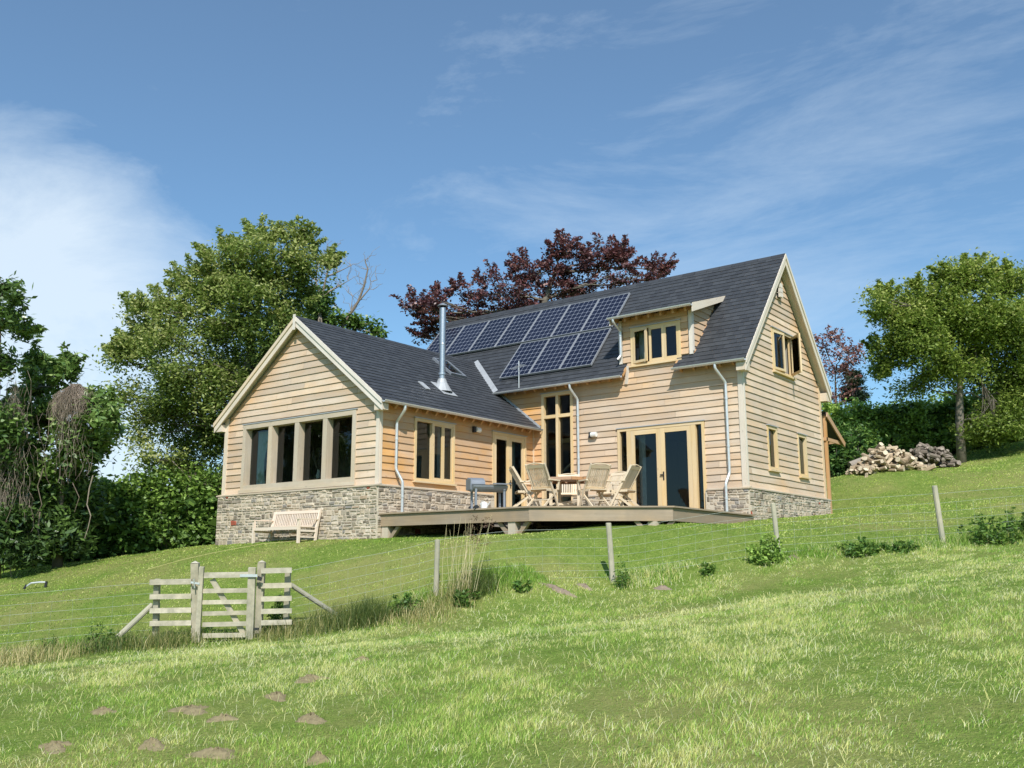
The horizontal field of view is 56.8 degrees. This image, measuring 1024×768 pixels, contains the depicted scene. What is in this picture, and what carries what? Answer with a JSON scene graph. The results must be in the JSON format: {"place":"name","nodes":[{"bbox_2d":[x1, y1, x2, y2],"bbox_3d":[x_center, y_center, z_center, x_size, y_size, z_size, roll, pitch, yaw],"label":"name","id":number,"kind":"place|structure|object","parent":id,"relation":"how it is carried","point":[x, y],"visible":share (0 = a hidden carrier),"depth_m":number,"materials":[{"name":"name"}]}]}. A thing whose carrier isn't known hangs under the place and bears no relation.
{"place":"outdoors","nodes":[
{"label":"outdoors","id":0,"kind":"place"},
{"bbox_2d":[418,513,508,614],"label":"tall grass","id":1,"kind":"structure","parent":0,"point":[462,580],"depth_m":16.75,"materials":[{"name":"plant"}]},
{"bbox_2d":[480,501,489,507],"bbox_3d":[-0.592,2.671,20.945,0.278,0.188,0.170,-2,-11,11],"label":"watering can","id":2,"kind":"object","parent":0,"point":[483,504],"visible":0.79,"depth_m":20.88,"materials":[{"name":"white paint"}]},
{"bbox_2d":[0,441,1023,767],"bbox_3d":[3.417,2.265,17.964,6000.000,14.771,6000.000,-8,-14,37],"label":"ground","id":3,"kind":"structure","parent":0,"point":[582,539],"depth_m":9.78,"materials":[{"name":"green plant"}]},
{"bbox_2d":[0,270,55,578],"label":"creeper hung tree","id":4,"kind":"object","parent":3,"relation":"on","point":[21,548],"visible":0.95,"depth_m":23.34,"materials":[{"name":"green plant"}]},
{"bbox_2d":[36,634,59,651],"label":"dock plant","id":5,"kind":"object","parent":3,"relation":"on","point":[52,641],"visible":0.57,"depth_m":15.06,"materials":[{"name":"green plant"}]},
{"bbox_2d":[38,740,73,753],"bbox_3d":[-3.613,2.906,7.551,0.403,0.116,0.734,7,-13,-35],"label":"molehill","id":6,"kind":"object","parent":3,"relation":"on","point":[58,746],"visible":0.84,"depth_m":7.52,"materials":[{"name":"soil"}]},
{"bbox_2d":[0,627,116,668],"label":"rush clump","id":7,"kind":"object","parent":3,"relation":"on","point":[30,650],"visible":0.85,"depth_m":14.29,"materials":[{"name":"plant"}]},
{"bbox_2d":[0,339,129,567],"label":"laurel tree","id":8,"kind":"object","parent":3,"relation":"on","point":[64,526],"visible":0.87,"depth_m":24.27,"materials":[{"name":"green plant"}]},
{"bbox_2d":[0,370,100,576],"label":"dry vine","id":9,"kind":"object","parent":8,"relation":"on","point":[74,393],"visible":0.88,"depth_m":23.59,"materials":[{"name":"brown plant"}]},
{"bbox_2d":[84,621,105,643],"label":"dock plant","id":10,"kind":"object","parent":3,"relation":"on","point":[99,635],"visible":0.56,"depth_m":15.33,"materials":[{"name":"green plant"}]},
{"bbox_2d":[74,629,123,654],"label":"dock plant","id":11,"kind":"object","parent":3,"relation":"on","point":[111,634],"visible":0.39,"depth_m":15.07,"materials":[{"name":"green plant"}]},
{"bbox_2d":[90,706,116,714],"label":"molehill","id":12,"kind":"object","parent":3,"relation":"on","point":[103,710],"visible":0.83,"depth_m":8.63,"materials":[{"name":"soil"}]},
{"bbox_2d":[37,627,176,658],"bbox_3d":[-6.392,4.072,15.039,1.896,0.494,1.876,-8,-14,37],"label":"rush clump","id":13,"kind":"object","parent":3,"relation":"on","point":[100,649],"visible":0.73,"depth_m":14.84,"materials":[{"name":"green plant"}]},
{"bbox_2d":[1,461,222,570],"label":"laurel hedge","id":14,"kind":"object","parent":3,"relation":"on","point":[150,512],"visible":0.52,"depth_m":26.73,"materials":[{"name":"green plant"}]},
{"bbox_2d":[137,737,167,750],"bbox_3d":[-2.775,2.781,7.278,0.292,0.127,0.540,6,-13,-31],"label":"molehill","id":15,"kind":"object","parent":3,"relation":"on","point":[154,744],"visible":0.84,"depth_m":7.25,"materials":[{"name":"soil"}]},
{"bbox_2d":[92,625,224,653],"bbox_3d":[-5.713,4.022,15.275,1.889,0.558,1.843,8,-13,-35],"label":"rush clump","id":16,"kind":"object","parent":3,"relation":"on","point":[162,640],"visible":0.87,"depth_m":15.08,"materials":[{"name":"green plant"}]},
{"bbox_2d":[167,704,208,715],"bbox_3d":[-2.851,2.904,8.422,0.935,0.118,0.433,-8,-14,37],"label":"molehill","id":17,"kind":"object","parent":3,"relation":"on","point":[194,709],"visible":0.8,"depth_m":8.36,"materials":[{"name":"soil"}]},
{"bbox_2d":[185,746,236,759],"bbox_3d":[-2.175,2.716,6.959,0.781,0.121,0.332,-5,-12,22],"label":"molehill","id":18,"kind":"object","parent":3,"relation":"on","point":[220,752],"visible":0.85,"depth_m":6.90,"materials":[{"name":"soil"}]},
{"bbox_2d":[82,212,348,489],"bbox_3d":[-8.735,-0.052,27.762,7.183,10.072,5.406,-8,-14,37],"label":"ash tree","id":19,"kind":"object","parent":3,"relation":"on","point":[237,283],"visible":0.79,"depth_m":27.63,"materials":[{"name":"green plant"}]},
{"bbox_2d":[206,713,238,722],"bbox_3d":[-2.456,2.844,8.038,0.521,0.118,0.306,0,-11,-2],"label":"molehill","id":20,"kind":"object","parent":3,"relation":"on","point":[227,717],"visible":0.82,"depth_m":7.98,"materials":[{"name":"soil"}]},
{"bbox_2d":[146,540,304,569],"bbox_3d":[-6.691,4.006,22.270,3.666,0.707,0.558,6,-13,-30],"label":"garden hose","id":21,"kind":"object","parent":3,"relation":"on","point":[224,550],"visible":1,"depth_m":22.40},
{"bbox_2d":[264,691,285,701],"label":"molehill","id":22,"kind":"object","parent":3,"relation":"on","point":[275,695],"visible":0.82,"depth_m":8.65,"materials":[{"name":"soil"}]},
{"bbox_2d":[264,594,291,631],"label":"bramble bush","id":23,"kind":"object","parent":3,"relation":"on","point":[277,616],"visible":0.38,"depth_m":15.94,"materials":[{"name":"green plant"}]},
{"bbox_2d":[219,609,347,644],"bbox_3d":[-3.700,3.997,15.624,2.025,0.584,2.007,5,-12,-26],"label":"rush clump","id":24,"kind":"object","parent":3,"relation":"on","point":[287,632],"visible":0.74,"depth_m":15.33,"materials":[{"name":"green plant"}]},
{"bbox_2d":[251,510,321,543],"bbox_3d":[-5.664,3.582,23.730,1.790,0.831,0.747,-8,-13,37],"label":"garden bench","id":25,"kind":"object","parent":3,"relation":"on","point":[298,522],"visible":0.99,"depth_m":23.83,"materials":[{"name":"brown wood"}]},
{"bbox_2d":[295,711,326,724],"bbox_3d":[-1.616,2.729,7.728,0.554,0.121,0.340,-8,-14,37],"label":"molehill","id":26,"kind":"object","parent":3,"relation":"on","point":[311,718],"visible":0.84,"depth_m":7.66,"materials":[{"name":"soil"}]},
{"bbox_2d":[295,674,328,682],"bbox_3d":[-2.031,2.942,9.422,0.592,0.120,0.518,-8,-14,37],"label":"molehill","id":27,"kind":"object","parent":3,"relation":"on","point":[307,678],"visible":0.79,"depth_m":9.40,"materials":[{"name":"soil"}]},
{"bbox_2d":[305,750,329,765],"bbox_3d":[-1.357,2.590,6.553,0.349,0.118,0.244,-27,-29,67],"label":"molehill","id":28,"kind":"object","parent":3,"relation":"on","point":[316,756],"visible":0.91,"depth_m":6.48,"materials":[{"name":"soil"}]},
{"bbox_2d":[277,593,374,639],"bbox_3d":[-3.056,3.850,15.839,1.550,0.789,2.060,-2,-11,8],"label":"rush clump","id":29,"kind":"object","parent":3,"relation":"on","point":[332,619],"visible":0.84,"depth_m":15.64,"materials":[{"name":"green plant"}]},
{"bbox_2d":[296,240,391,338],"bbox_3d":[-6.015,0.350,30.871,3.750,10.166,2.482,4,-12,-20],"label":"dead topped tree","id":30,"kind":"object","parent":3,"relation":"on","point":[328,315],"visible":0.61,"depth_m":31.00,"materials":[{"name":"green plant"}]},
{"bbox_2d":[327,591,412,630],"bbox_3d":[-2.549,3.832,16.125,1.319,0.716,1.570,8,-14,-38],"label":"rush clump","id":31,"kind":"object","parent":3,"relation":"on","point":[377,610],"visible":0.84,"depth_m":15.93,"materials":[{"name":"green plant"}]},
{"bbox_2d":[390,592,423,615],"bbox_3d":[-1.819,3.834,16.413,0.666,0.451,0.625,-1,-11,7],"label":"nettle patch","id":32,"kind":"object","parent":3,"relation":"on","point":[408,596],"visible":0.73,"depth_m":16.42,"materials":[{"name":"green plant"}]},
{"bbox_2d":[347,573,492,631],"bbox_3d":[-1.524,3.680,16.074,2.677,0.998,2.470,-8,-14,37],"label":"rush clump","id":33,"kind":"object","parent":3,"relation":"on","point":[421,612],"visible":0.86,"depth_m":15.89,"materials":[{"name":"plant"}]},
{"bbox_2d":[450,588,482,607],"bbox_3d":[-0.816,3.740,16.467,0.553,0.398,0.690,-4,-11,17],"label":"nettle patch","id":34,"kind":"object","parent":3,"relation":"on","point":[462,600],"visible":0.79,"depth_m":16.32,"materials":[{"name":"green plant"}]},
{"bbox_2d":[451,560,507,602],"bbox_3d":[-0.507,3.471,16.940,1.249,0.872,1.345,-8,-14,37],"label":"rush clump","id":35,"kind":"object","parent":3,"relation":"on","point":[481,581],"visible":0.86,"depth_m":16.76,"materials":[{"name":"green plant"}]},
{"bbox_2d":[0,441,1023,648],"bbox_3d":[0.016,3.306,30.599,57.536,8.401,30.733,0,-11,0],"label":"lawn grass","id":36,"kind":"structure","parent":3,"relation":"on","point":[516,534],"depth_m":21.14,"materials":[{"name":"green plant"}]},
{"bbox_2d":[23,581,47,588],"bbox_3d":[-10.661,4.508,21.189,0.527,0.183,0.068,0,-11,-2],"label":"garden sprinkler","id":37,"kind":"object","parent":36,"relation":"on","point":[45,584],"visible":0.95,"depth_m":21.18,"materials":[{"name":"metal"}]},
{"bbox_2d":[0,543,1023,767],"bbox_3d":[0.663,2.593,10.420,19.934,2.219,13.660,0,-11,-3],"label":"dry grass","id":38,"kind":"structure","parent":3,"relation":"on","point":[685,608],"depth_m":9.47,"materials":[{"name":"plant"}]},
{"bbox_2d":[0,485,1023,647],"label":"wire fence","id":39,"kind":"object","parent":3,"relation":"on","point":[145,611],"visible":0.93,"depth_m":17.24,"materials":[{"name":"grey wood"}]},
{"bbox_2d":[149,560,291,642],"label":"garden gate","id":40,"kind":"structure","parent":39,"relation":"attached to","point":[256,610],"depth_m":15.49,"materials":[{"name":"wood"}]},
{"bbox_2d":[510,580,533,592],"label":"dock plant","id":41,"kind":"object","parent":3,"relation":"on","point":[526,587],"visible":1,"depth_m":16.69,"materials":[{"name":"green plant"}]},
{"bbox_2d":[211,253,844,544],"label":"house","id":42,"kind":"structure","parent":3,"relation":"on","point":[710,389],"depth_m":25.95,"materials":[{"name":"timber cladding"},{"name":"slate"},{"name":"stone"}]},
{"bbox_2d":[238,408,357,493],"bbox_3d":[-5.507,2.132,24.695,4.532,2.534,0.475,-8,-14,37],"label":"window","id":43,"kind":"structure","parent":42,"relation":"in","point":[269,439],"depth_m":24.71,"materials":[{"name":"brown wood"}]},
{"bbox_2d":[412,416,456,485],"bbox_3d":[-2.093,1.767,24.459,0.414,1.654,1.610,-8,-14,37],"label":"window","id":44,"kind":"structure","parent":42,"relation":"in","point":[441,425],"depth_m":24.55,"materials":[{"name":"brown wood"}]},
{"bbox_2d":[432,357,466,377],"bbox_3d":[-1.886,-0.487,28.555,0.797,0.643,0.704,-8,-14,37],"label":"roof window","id":45,"kind":"structure","parent":42,"relation":"in","point":[436,360],"depth_m":28.49,"materials":[{"name":"grey paint"}]},
{"bbox_2d":[491,430,527,507],"bbox_3d":[-0.200,2.642,26.861,0.409,2.473,1.619,-8,-14,37],"label":"french door","id":46,"kind":"structure","parent":42,"relation":"in","point":[510,438],"depth_m":26.88,"materials":[{"name":"brown wood"}]},
{"bbox_2d":[540,389,573,505],"bbox_3d":[1.343,2.075,27.332,1.162,3.758,0.198,-8,-14,37],"label":"window","id":47,"kind":"structure","parent":42,"relation":"in","point":[557,394],"depth_m":27.47,"materials":[{"name":"brown wood"}]},
{"bbox_2d":[629,319,681,367],"bbox_3d":[3.975,-1.085,25.939,1.610,1.144,0.450,-8,-14,37],"label":"window","id":48,"kind":"structure","parent":42,"relation":"in","point":[643,335],"depth_m":25.89,"materials":[{"name":"brown wood"}]},
{"bbox_2d":[616,420,706,508],"bbox_3d":[4.036,2.324,25.285,2.666,2.490,0.383,-8,-14,37],"label":"french door","id":49,"kind":"structure","parent":42,"relation":"in","point":[691,427],"depth_m":25.19,"materials":[{"name":"brown wood"}]},
{"bbox_2d":[766,424,781,472],"bbox_3d":[6.942,1.724,25.267,0.194,1.241,0.739,-8,-14,37],"label":"window","id":50,"kind":"structure","parent":42,"relation":"in","point":[772,428],"depth_m":25.42,"materials":[{"name":"brown wood"}]},
{"bbox_2d":[770,325,801,380],"bbox_3d":[7.745,-0.876,26.501,0.563,1.302,1.566,-8,-14,37],"label":"window","id":51,"kind":"structure","parent":42,"relation":"in","point":[794,342],"depth_m":26.61,"materials":[{"name":"brown wood"}]},
{"bbox_2d":[797,432,810,479],"bbox_3d":[8.257,2.055,26.954,0.194,1.276,0.739,-8,-14,37],"label":"window","id":52,"kind":"structure","parent":42,"relation":"in","point":[805,475],"depth_m":27.11,"materials":[{"name":"brown wood"}]},
{"bbox_3d":[-4.995,2.943,24.416,0.400,0.975,0.400,-8,-14,37],"label":"side table","id":53,"kind":"object","parent":42,"relation":"on","visible":0},
{"bbox_2d":[311,448,321,477],"bbox_3d":[-4.984,2.030,24.565,0.556,0.872,0.318,-8,-14,37],"label":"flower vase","id":54,"kind":"object","parent":53,"relation":"on","point":[318,473],"visible":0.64,"depth_m":24.52,"materials":[{"name":"teal glass"}]},
{"bbox_2d":[389,228,679,345],"bbox_3d":[0.814,-0.223,35.735,11.061,11.440,4.561,1,-11,-6],"label":"copper beech","id":55,"kind":"object","parent":3,"relation":"on","point":[619,255],"visible":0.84,"depth_m":35.80,"materials":[{"name":"purple plant"}]},
{"bbox_2d":[539,582,573,596],"bbox_3d":[0.807,3.649,16.720,1.061,0.328,0.122,-9,-14,39],"label":"rock","id":56,"kind":"object","parent":3,"relation":"on","point":[551,586],"visible":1,"depth_m":16.76,"materials":[{"name":"beige stone"}]},
{"bbox_2d":[552,588,576,597],"bbox_3d":[0.917,3.678,16.594,0.700,0.197,0.152,-8,-14,37],"label":"rock","id":57,"kind":"object","parent":3,"relation":"on","point":[562,590],"visible":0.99,"depth_m":16.61,"materials":[{"name":"beige stone"}]},
{"bbox_2d":[379,506,754,537],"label":"timber deck","id":58,"kind":"structure","parent":3,"relation":"on","point":[516,516],"depth_m":20.21,"materials":[{"name":"brown wood"}]},
{"bbox_2d":[466,478,509,508],"bbox_3d":[-0.519,2.431,21.047,0.870,0.712,0.612,4,-12,-20],"label":"barbecue","id":59,"kind":"object","parent":58,"relation":"on","point":[475,485],"visible":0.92,"depth_m":20.97,"materials":[{"name":"grey paint"}]},
{"bbox_2d":[508,466,537,506],"bbox_3d":[0.254,2.399,21.661,0.655,1.026,0.590,2,-11,-8],"label":"folding chair","id":60,"kind":"object","parent":58,"relation":"on","point":[523,490],"visible":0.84,"depth_m":21.45,"materials":[{"name":"brown wood"}]},
{"bbox_2d":[525,463,559,505],"bbox_3d":[0.672,2.288,21.087,0.590,1.026,0.655,-8,-13,34],"label":"folding chair","id":61,"kind":"object","parent":58,"relation":"on","point":[538,488],"visible":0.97,"depth_m":21.03,"materials":[{"name":"brown wood"}]},
{"bbox_2d":[540,476,596,505],"bbox_3d":[1.310,2.551,21.792,1.250,0.737,1.250,-4,-12,20],"label":"garden table","id":62,"kind":"object","parent":58,"relation":"on","point":[568,479],"visible":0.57,"depth_m":21.70,"materials":[{"name":"brown wood"}]},
{"bbox_2d":[557,473,580,505],"bbox_3d":[1.382,2.653,22.998,0.590,1.026,0.655,-1,-11,3],"label":"folding chair","id":63,"kind":"object","parent":58,"relation":"on","point":[568,494],"visible":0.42,"depth_m":23.08,"materials":[{"name":"brown wood"}]},
{"bbox_2d":[576,463,610,505],"bbox_3d":[1.850,2.305,21.183,0.590,1.026,0.655,5,-12,-26],"label":"folding chair","id":64,"kind":"object","parent":58,"relation":"on","point":[599,489],"visible":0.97,"depth_m":21.12,"materials":[{"name":"brown wood"}]},
{"bbox_2d":[596,471,625,505],"bbox_3d":[2.398,2.573,22.587,0.655,1.026,0.590,9,-14,-40],"label":"folding chair","id":65,"kind":"object","parent":58,"relation":"on","point":[615,484],"visible":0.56,"depth_m":22.69,"materials":[{"name":"brown wood"}]},
{"bbox_2d":[608,464,641,505],"bbox_3d":[2.561,2.345,21.397,0.655,1.026,0.590,-7,-13,32],"label":"folding chair","id":66,"kind":"object","parent":58,"relation":"on","point":[627,482],"visible":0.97,"depth_m":21.31,"materials":[{"name":"brown wood"}]},
{"bbox_2d":[576,583,591,589],"bbox_3d":[1.288,3.642,16.914,0.485,0.164,0.142,-8,-14,37],"label":"rock","id":67,"kind":"object","parent":3,"relation":"on","point":[583,585],"visible":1,"depth_m":16.91,"materials":[{"name":"beige stone"}]},
{"bbox_2d":[613,556,630,589],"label":"dock plant","id":68,"kind":"object","parent":3,"relation":"on","point":[625,580],"visible":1,"depth_m":16.97,"materials":[{"name":"green plant"}]},
{"bbox_2d":[654,584,671,589],"bbox_3d":[2.639,3.585,16.655,0.502,0.129,0.137,-8,-14,37],"label":"rock","id":69,"kind":"object","parent":3,"relation":"on","point":[662,587],"visible":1,"depth_m":16.64,"materials":[{"name":"beige stone"}]},
{"bbox_2d":[699,561,719,576],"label":"dock plant","id":70,"kind":"object","parent":3,"relation":"on","point":[706,570],"visible":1,"depth_m":16.98,"materials":[{"name":"green plant"}]},
{"bbox_2d":[745,534,785,565],"bbox_3d":[4.648,3.031,17.262,0.652,0.609,0.662,9,-14,-39],"label":"bramble bush","id":71,"kind":"object","parent":3,"relation":"on","point":[762,553],"visible":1,"depth_m":17.24,"materials":[{"name":"green plant"}]},
{"bbox_2d":[813,325,865,405],"bbox_3d":[13.786,0.670,39.628,2.322,6.582,3.114,-8,-14,37],"label":"copper tree","id":72,"kind":"object","parent":3,"relation":"on","point":[844,367],"visible":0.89,"depth_m":39.93,"materials":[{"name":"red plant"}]},
{"bbox_2d":[837,369,874,409],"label":"conifer","id":73,"kind":"object","parent":3,"relation":"on","point":[861,395],"visible":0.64,"depth_m":43.75,"materials":[{"name":"green plant"}]},
{"bbox_2d":[824,413,888,477],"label":"bramble bank","id":74,"kind":"structure","parent":3,"relation":"on","point":[857,444],"depth_m":33.25,"materials":[{"name":"green plant"}]},
{"bbox_2d":[833,536,879,557],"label":"bramble bush","id":75,"kind":"object","parent":3,"relation":"on","point":[863,548],"visible":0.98,"depth_m":17.09,"materials":[{"name":"green plant"}]},
{"bbox_2d":[847,455,871,467],"bbox_3d":[12.257,2.589,32.556,1.498,0.715,0.280,1,-11,-8],"label":"felled trunk","id":76,"kind":"object","parent":3,"relation":"on","point":[852,462],"visible":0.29,"depth_m":32.38,"materials":[{"name":"brown wood"}]},
{"bbox_2d":[877,539,919,553],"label":"bramble bush","id":77,"kind":"object","parent":3,"relation":"on","point":[904,548],"visible":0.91,"depth_m":17.12,"materials":[{"name":"green plant"}]},
{"bbox_2d":[894,467,904,470],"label":"split log","id":78,"kind":"object","parent":3,"relation":"on","point":[901,469],"visible":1,"depth_m":30.79,"materials":[{"name":"beige wood"}]},
{"bbox_2d":[904,456,914,467],"bbox_3d":[12.983,2.544,30.981,0.168,0.171,0.498,-22,-30,-37],"label":"split log","id":79,"kind":"object","parent":3,"relation":"on","point":[911,459],"visible":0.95,"depth_m":30.86,"materials":[{"name":"beige wood"}]},
{"bbox_2d":[895,457,904,464],"bbox_3d":[12.694,2.522,30.954,0.534,0.170,0.173,25,-67,-44],"label":"split log","id":80,"kind":"object","parent":79,"relation":"on","point":[899,460],"visible":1,"depth_m":30.82,"materials":[{"name":"beige wood"}]},
{"bbox_2d":[821,381,1022,464],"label":"field hedge","id":81,"kind":"object","parent":3,"relation":"on","point":[906,428],"visible":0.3,"depth_m":38.05,"materials":[{"name":"green plant"}]},
{"bbox_2d":[921,463,935,470],"bbox_3d":[13.562,2.757,30.841,0.496,0.168,0.168,-28,-33,15],"label":"split log","id":82,"kind":"object","parent":3,"relation":"on","point":[931,467],"visible":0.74,"depth_m":30.77,"materials":[{"name":"beige wood"}]},
{"bbox_2d":[851,247,1023,462],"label":"ash tree","id":83,"kind":"object","parent":3,"relation":"on","point":[932,326],"visible":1,"depth_m":34.50,"materials":[{"name":"green plant"}]},
{"bbox_2d":[954,460,960,467],"bbox_3d":[15.515,2.833,33.063,0.169,0.178,0.440,17,-30,5],"label":"split log","id":84,"kind":"object","parent":3,"relation":"on","point":[958,463],"visible":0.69,"depth_m":32.91,"materials":[{"name":"grey wood"}]},
{"bbox_2d":[955,512,1023,545],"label":"nettle patch","id":85,"kind":"object","parent":3,"relation":"on","point":[981,532],"visible":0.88,"depth_m":17.38,"materials":[{"name":"green plant"}]},
{"bbox_2d":[1002,506,1023,536],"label":"nettle patch","id":86,"kind":"object","parent":3,"relation":"on","point":[1011,524],"visible":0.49,"depth_m":17.88,"materials":[{"name":"green plant"}]},
{"bbox_2d":[0,529,1023,656],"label":"verge grass","id":87,"kind":"structure","parent":0,"point":[642,577],"depth_m":17.20,"materials":[{"name":"green plant"}]},
{"bbox_2d":[0,0,1023,484],"label":"sky","id":88,"kind":"structure","parent":0,"point":[858,142],"materials":[{"name":"blue"}]},
{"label":"split log","id":89,"kind":"object","parent":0,"visible":0},
{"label":"split log","id":90,"kind":"object","parent":89,"relation":"on","visible":0},
{"bbox_2d":[875,442,883,448],"bbox_3d":[12.318,2.142,31.828,0.152,0.152,0.470,7,-42,-9],"label":"split log","id":91,"kind":"object","parent":90,"relation":"on","point":[880,444],"visible":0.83,"depth_m":31.70,"materials":[{"name":"beige wood"}]},
{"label":"split log","id":92,"kind":"object","parent":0,"visible":0},
{"bbox_2d":[879,450,887,458],"bbox_3d":[12.295,2.383,31.344,0.174,0.177,0.455,14,-36,9],"label":"split log","id":93,"kind":"object","parent":92,"relation":"on","point":[884,453],"visible":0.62,"depth_m":31.19,"materials":[{"name":"beige wood"}]},
{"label":"split log","id":94,"kind":"object","parent":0,"visible":0},
{"bbox_2d":[863,456,871,461],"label":"split log","id":95,"kind":"object","parent":94,"relation":"on","point":[866,459],"visible":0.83,"depth_m":31.36,"materials":[{"name":"beige wood"}]},
{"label":"split log","id":96,"kind":"object","parent":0,"visible":0},
{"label":"split log","id":97,"kind":"object","parent":96,"relation":"on","visible":0},
{"bbox_2d":[914,450,930,454],"bbox_3d":[14.392,2.388,33.177,0.552,0.172,0.181,-2,11,10],"label":"split log","id":98,"kind":"object","parent":97,"relation":"on","point":[924,452],"visible":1,"depth_m":33.11,"materials":[{"name":"wood"}]},
{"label":"split log","id":99,"kind":"object","parent":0,"visible":0},
{"bbox_2d":[927,453,940,458],"bbox_3d":[14.719,2.510,33.021,0.501,0.151,0.141,13,-47,-15],"label":"split log","id":100,"kind":"object","parent":99,"relation":"on","point":[933,455],"visible":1,"depth_m":32.96,"materials":[{"name":"grey wood"}]}
]}

